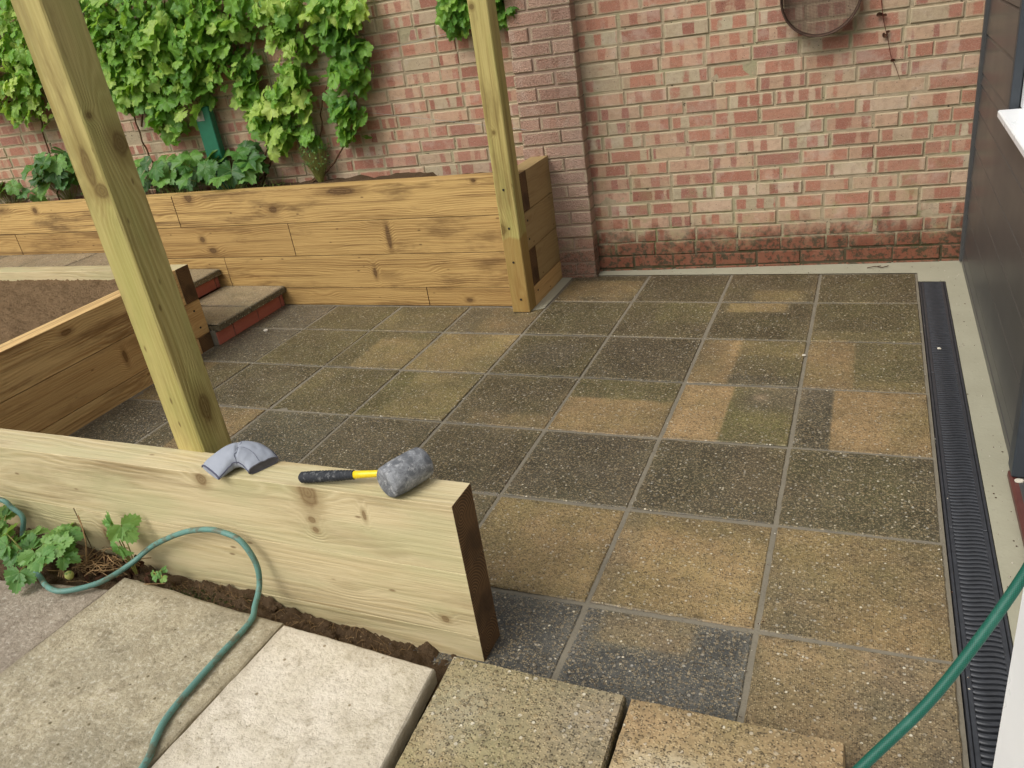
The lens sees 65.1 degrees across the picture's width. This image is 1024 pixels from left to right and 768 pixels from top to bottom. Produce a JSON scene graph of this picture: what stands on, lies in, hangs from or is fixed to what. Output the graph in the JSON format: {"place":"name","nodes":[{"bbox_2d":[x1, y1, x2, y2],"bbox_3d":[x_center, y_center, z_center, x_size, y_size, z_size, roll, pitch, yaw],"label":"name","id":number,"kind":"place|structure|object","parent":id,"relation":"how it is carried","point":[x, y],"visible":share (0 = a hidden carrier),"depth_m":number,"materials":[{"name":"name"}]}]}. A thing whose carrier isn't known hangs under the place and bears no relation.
{"place":"outdoors","nodes":[
{"label":"outdoors","id":0,"kind":"place"},
{"bbox_2d":[0,253,109,266],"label":"path","id":1,"kind":"structure","parent":0,"point":[80,259],"depth_m":5.41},
{"bbox_2d":[0,523,456,767],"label":"soil","id":2,"kind":"structure","parent":0,"point":[426,653],"depth_m":2.28,"materials":[{"name":"brown soil"}]},
{"bbox_2d":[0,505,16,545],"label":"strawberry plant","id":3,"kind":"object","parent":2,"relation":"on","point":[6,513],"visible":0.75,"depth_m":2.58,"materials":[{"name":"green plant"}]},
{"bbox_2d":[0,522,83,593],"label":"strawberry plant","id":4,"kind":"object","parent":2,"relation":"on","point":[57,541],"visible":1,"depth_m":2.39,"materials":[{"name":"green plant"}]},
{"bbox_2d":[0,580,107,673],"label":"paving slab","id":5,"kind":"structure","parent":2,"relation":"on","point":[32,615],"depth_m":2.27,"materials":[{"name":"grey concrete"}]},
{"bbox_2d":[64,571,73,579],"bbox_3d":[-1.307,0.565,2.369,0.026,0.030,0.026,3,28,23],"label":"strawberry","id":6,"kind":"object","parent":2,"relation":"on","point":[68,575],"visible":1,"depth_m":2.36,"materials":[{"name":"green plant"}]},
{"bbox_2d":[46,515,164,584],"bbox_3d":[-1.231,0.511,2.405,0.490,0.201,0.177,3,28,23],"label":"dead stem tangle","id":7,"kind":"object","parent":2,"relation":"on","point":[90,565],"visible":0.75,"depth_m":2.43,"materials":[{"name":"brown plant"}]},
{"bbox_2d":[102,511,141,573],"bbox_3d":[-1.153,0.479,2.381,0.137,0.215,0.079,0,27,17],"label":"strawberry plant","id":8,"kind":"object","parent":2,"relation":"on","point":[126,531],"visible":1,"depth_m":2.35,"materials":[{"name":"green plant"}]},
{"bbox_2d":[0,578,284,767],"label":"paving slab","id":9,"kind":"structure","parent":2,"relation":"on","point":[106,679],"depth_m":2.01,"materials":[{"name":"concrete"}]},
{"bbox_2d":[0,497,261,767],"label":"garden hose","id":10,"kind":"object","parent":9,"relation":"on","point":[192,685],"visible":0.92,"depth_m":2.19,"materials":[{"name":"green rubber"}]},
{"bbox_2d":[151,566,167,582],"bbox_3d":[-1.030,0.569,2.352,0.050,0.047,0.075,-19,27,-20],"label":"strawberry plant","id":11,"kind":"object","parent":2,"relation":"on","point":[159,576],"visible":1,"depth_m":2.34,"materials":[{"name":"green plant"}]},
{"bbox_2d":[140,575,249,612],"bbox_3d":[-0.930,0.624,2.324,0.638,0.080,0.107,3,28,23],"label":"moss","id":12,"kind":"object","parent":2,"relation":"on","point":[195,595],"visible":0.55,"depth_m":2.32,"materials":[{"name":"green plant"}]},
{"bbox_2d":[151,580,402,649],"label":"soil clods","id":13,"kind":"object","parent":2,"relation":"on","point":[329,633],"visible":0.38,"depth_m":2.21,"materials":[{"name":"brown soil"}]},
{"bbox_2d":[173,581,410,654],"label":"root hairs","id":14,"kind":"object","parent":2,"relation":"on","point":[292,621],"visible":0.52,"depth_m":2.23},
{"bbox_2d":[151,626,436,767],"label":"paving slab","id":15,"kind":"structure","parent":2,"relation":"on","point":[288,697],"depth_m":1.85,"materials":[{"name":"beige concrete"}]},
{"bbox_2d":[395,657,626,767],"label":"paving slab","id":16,"kind":"object","parent":2,"relation":"on","point":[479,715],"depth_m":1.75,"materials":[{"name":"beige concrete"}]},
{"bbox_2d":[69,273,968,767],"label":"patio","id":17,"kind":"structure","parent":0,"point":[882,596],"depth_m":2.79,"materials":[{"name":"brown concrete"}]},
{"bbox_2d":[0,264,213,435],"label":"raised soil bed","id":18,"kind":"object","parent":17,"relation":"on","point":[68,374],"visible":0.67,"depth_m":3.77,"materials":[{"name":"brown wood"}]},
{"bbox_2d":[0,279,118,344],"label":"bed soil","id":19,"kind":"structure","parent":18,"relation":"in","point":[26,306],"depth_m":4.25,"materials":[{"name":"brown soil"}]},
{"bbox_2d":[11,0,231,452],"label":"timber post","id":20,"kind":"object","parent":17,"relation":"on","point":[59,42],"visible":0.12,"depth_m":2.08,"materials":[{"name":"brown wood"}]},
{"bbox_2d":[189,269,285,344],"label":"garden steps","id":21,"kind":"structure","parent":17,"relation":"on","point":[229,312],"depth_m":4.82,"materials":[{"name":"concrete"}]},
{"bbox_2d":[0,428,499,661],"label":"timber retaining wall","id":22,"kind":"structure","parent":17,"relation":"on","point":[370,555],"depth_m":2.16,"materials":[{"name":"beige wood"}]},
{"bbox_2d":[201,441,278,479],"bbox_3d":[-0.741,0.196,2.168,0.163,0.061,0.153,-26,31,-32],"label":"pipe elbow","id":23,"kind":"object","parent":22,"relation":"on","point":[250,457],"visible":1,"depth_m":2.14,"materials":[{"name":"grey plastic"}]},
{"bbox_2d":[298,447,433,497],"bbox_3d":[-0.369,0.208,1.991,0.358,0.086,0.137,3,28,23],"label":"rubber mallet","id":24,"kind":"object","parent":22,"relation":"on","point":[403,473],"visible":1,"depth_m":1.93,"materials":[{"name":"grey rubber"}]},
{"bbox_2d":[0,156,562,305],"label":"timber planter","id":25,"kind":"object","parent":17,"relation":"on","point":[434,240],"visible":0.66,"depth_m":4.63,"materials":[{"name":"brown wood"}]},
{"bbox_2d":[159,172,484,193],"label":"planter soil","id":26,"kind":"structure","parent":25,"relation":"in","point":[392,176],"depth_m":4.91,"materials":[{"name":"brown soil"}]},
{"bbox_2d":[0,179,47,203],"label":"leafy plant","id":27,"kind":"object","parent":26,"relation":"on","point":[13,186],"visible":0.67,"depth_m":5.70,"materials":[{"name":"green plant"}]},
{"bbox_2d":[0,0,59,199],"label":"grape vine","id":28,"kind":"object","parent":26,"relation":"on","point":[24,83],"visible":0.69,"depth_m":5.21,"materials":[{"name":"green plant"}]},
{"bbox_2d":[20,147,78,199],"bbox_3d":[-3.148,-1.491,5.652,0.486,0.393,0.482,-12,26,-6],"label":"leafy plant","id":29,"kind":"object","parent":26,"relation":"on","point":[54,169],"visible":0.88,"depth_m":5.50,"materials":[{"name":"green plant"}]},
{"bbox_2d":[144,178,163,194],"bbox_3d":[-2.393,-1.289,5.310,0.223,0.152,0.003,3,28,23],"label":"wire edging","id":30,"kind":"object","parent":26,"relation":"on","point":[151,187],"visible":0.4,"depth_m":5.30,"materials":[{"name":"metal"}]},
{"bbox_2d":[134,149,203,193],"bbox_3d":[-2.227,-1.392,5.292,0.620,0.286,0.472,3,28,23],"label":"leafy plant","id":31,"kind":"object","parent":26,"relation":"on","point":[160,173],"visible":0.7,"depth_m":5.15,"materials":[{"name":"green plant"}]},
{"bbox_2d":[79,0,266,191],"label":"grape vine","id":32,"kind":"object","parent":26,"relation":"on","point":[159,45],"visible":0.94,"depth_m":4.80,"materials":[{"name":"green plant"}]},
{"bbox_2d":[196,106,235,189],"bbox_3d":[-1.889,-1.465,5.110,0.115,0.575,0.062,1,27,20],"label":"green panel","id":33,"kind":"object","parent":26,"relation":"on","point":[208,129],"visible":0.61,"depth_m":5.04,"materials":[{"name":"plastic"}]},
{"bbox_2d":[147,175,290,192],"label":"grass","id":34,"kind":"structure","parent":26,"relation":"on","point":[224,185],"depth_m":5.11,"materials":[{"name":"green plant"}]},
{"bbox_2d":[170,140,268,189],"bbox_3d":[-1.821,-1.372,5.097,0.706,0.304,0.592,3,28,23],"label":"leafy plant","id":35,"kind":"object","parent":26,"relation":"on","point":[249,165],"visible":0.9,"depth_m":4.92,"materials":[{"name":"green plant"}]},
{"bbox_2d":[229,0,370,184],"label":"grape vine","id":36,"kind":"object","parent":26,"relation":"on","point":[294,80],"visible":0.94,"depth_m":4.65,"materials":[{"name":"green plant"}]},
{"bbox_2d":[297,143,329,181],"bbox_3d":[-1.198,-1.361,4.931,0.206,0.241,0.173,3,28,23],"label":"herb bush","id":37,"kind":"object","parent":26,"relation":"on","point":[314,167],"visible":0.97,"depth_m":4.91,"materials":[{"name":"green plant"}]},
{"bbox_2d":[297,0,373,182],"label":"grape vine","id":38,"kind":"object","parent":26,"relation":"on","point":[348,52],"visible":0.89,"depth_m":4.55,"materials":[{"name":"green plant"}]},
{"bbox_2d":[467,0,535,311],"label":"timber post","id":39,"kind":"object","parent":17,"relation":"on","point":[483,17],"visible":1,"depth_m":3.93,"materials":[{"name":"wood"}]},
{"bbox_2d":[147,266,1017,716],"bbox_3d":[-0.083,0.009,3.521,3.810,0.003,3.056,3,28,23],"label":"grit","id":40,"kind":"object","parent":17,"relation":"on","point":[775,510],"visible":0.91,"depth_m":2.59,"materials":[{"name":"grey stone"}]},
{"bbox_2d":[609,699,845,767],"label":"paving slab","id":41,"kind":"object","parent":17,"relation":"on","point":[653,735],"depth_m":1.63,"materials":[{"name":"beige concrete"}]},
{"bbox_2d":[532,261,1023,645],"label":"concrete margin","id":42,"kind":"object","parent":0,"point":[993,462],"visible":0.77,"depth_m":2.99,"materials":[{"name":"grey concrete"}]},
{"bbox_2d":[918,281,1012,767],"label":"drain channel","id":43,"kind":"object","parent":42,"relation":"in","point":[975,587],"visible":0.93,"depth_m":2.23,"materials":[{"name":"black plastic"}]},
{"bbox_2d":[959,0,1023,767],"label":"house","id":44,"kind":"structure","parent":42,"relation":"on","point":[991,255],"depth_m":2.85,"materials":[{"name":"grey plastic"}]},
{"bbox_2d":[852,563,1023,767],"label":"garden hose","id":45,"kind":"object","parent":44,"relation":"hanging from","point":[917,713],"visible":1,"depth_m":0.99,"materials":[{"name":"green rubber"}]},
{"bbox_2d":[993,588,1023,767],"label":"door leaf","id":46,"kind":"structure","parent":44,"relation":"in","point":[1009,753],"depth_m":1.16,"materials":[{"name":"white plastic"}]},
{"bbox_2d":[1007,0,1023,109],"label":"window","id":47,"kind":"structure","parent":44,"relation":"in","point":[1018,61],"depth_m":2.77,"materials":[{"name":"white plastic"}]},
{"bbox_2d":[1014,478,1023,482],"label":"stone chip","id":48,"kind":"object","parent":44,"relation":"on","point":[1018,480],"visible":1,"depth_m":2.36,"materials":[{"name":"white stone"}]},
{"bbox_2d":[918,281,1012,644],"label":"ground","id":49,"kind":"structure","parent":0,"point":[977,455],"depth_m":2.79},
{"bbox_2d":[0,0,984,277],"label":"brick wall","id":50,"kind":"structure","parent":49,"relation":"on","point":[676,134],"depth_m":4.20,"materials":[{"name":"red brick"}]},
{"bbox_2d":[216,97,523,129],"bbox_3d":[-1.288,-1.654,4.826,2.901,0.475,0.063,2,28,22],"label":"training wire","id":51,"kind":"object","parent":50,"relation":"attached to","point":[397,115],"visible":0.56,"depth_m":4.60,"materials":[{"name":"grey metal"}]},
{"bbox_2d":[267,21,498,65],"bbox_3d":[-1.541,-1.969,4.763,3.260,0.227,0.002,1,27,20],"label":"training wire","id":52,"kind":"object","parent":50,"relation":"attached to","point":[373,52],"visible":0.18,"depth_m":4.48,"materials":[{"name":"grey metal"}]},
{"bbox_2d":[434,0,518,41],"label":"grape vine","id":53,"kind":"object","parent":50,"relation":"attached to","point":[457,25],"visible":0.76,"depth_m":4.19,"materials":[{"name":"green plant"}]},
{"bbox_2d":[780,0,861,36],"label":"garden sieve","id":54,"kind":"object","parent":50,"relation":"hanging from","point":[821,34],"visible":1,"depth_m":3.75,"materials":[{"name":"metal"}]},
{"bbox_2d":[876,0,899,78],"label":"withered creeper","id":55,"kind":"object","parent":50,"relation":"attached to","point":[880,14],"visible":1,"depth_m":3.71,"materials":[{"name":"brown plant"}]}
]}

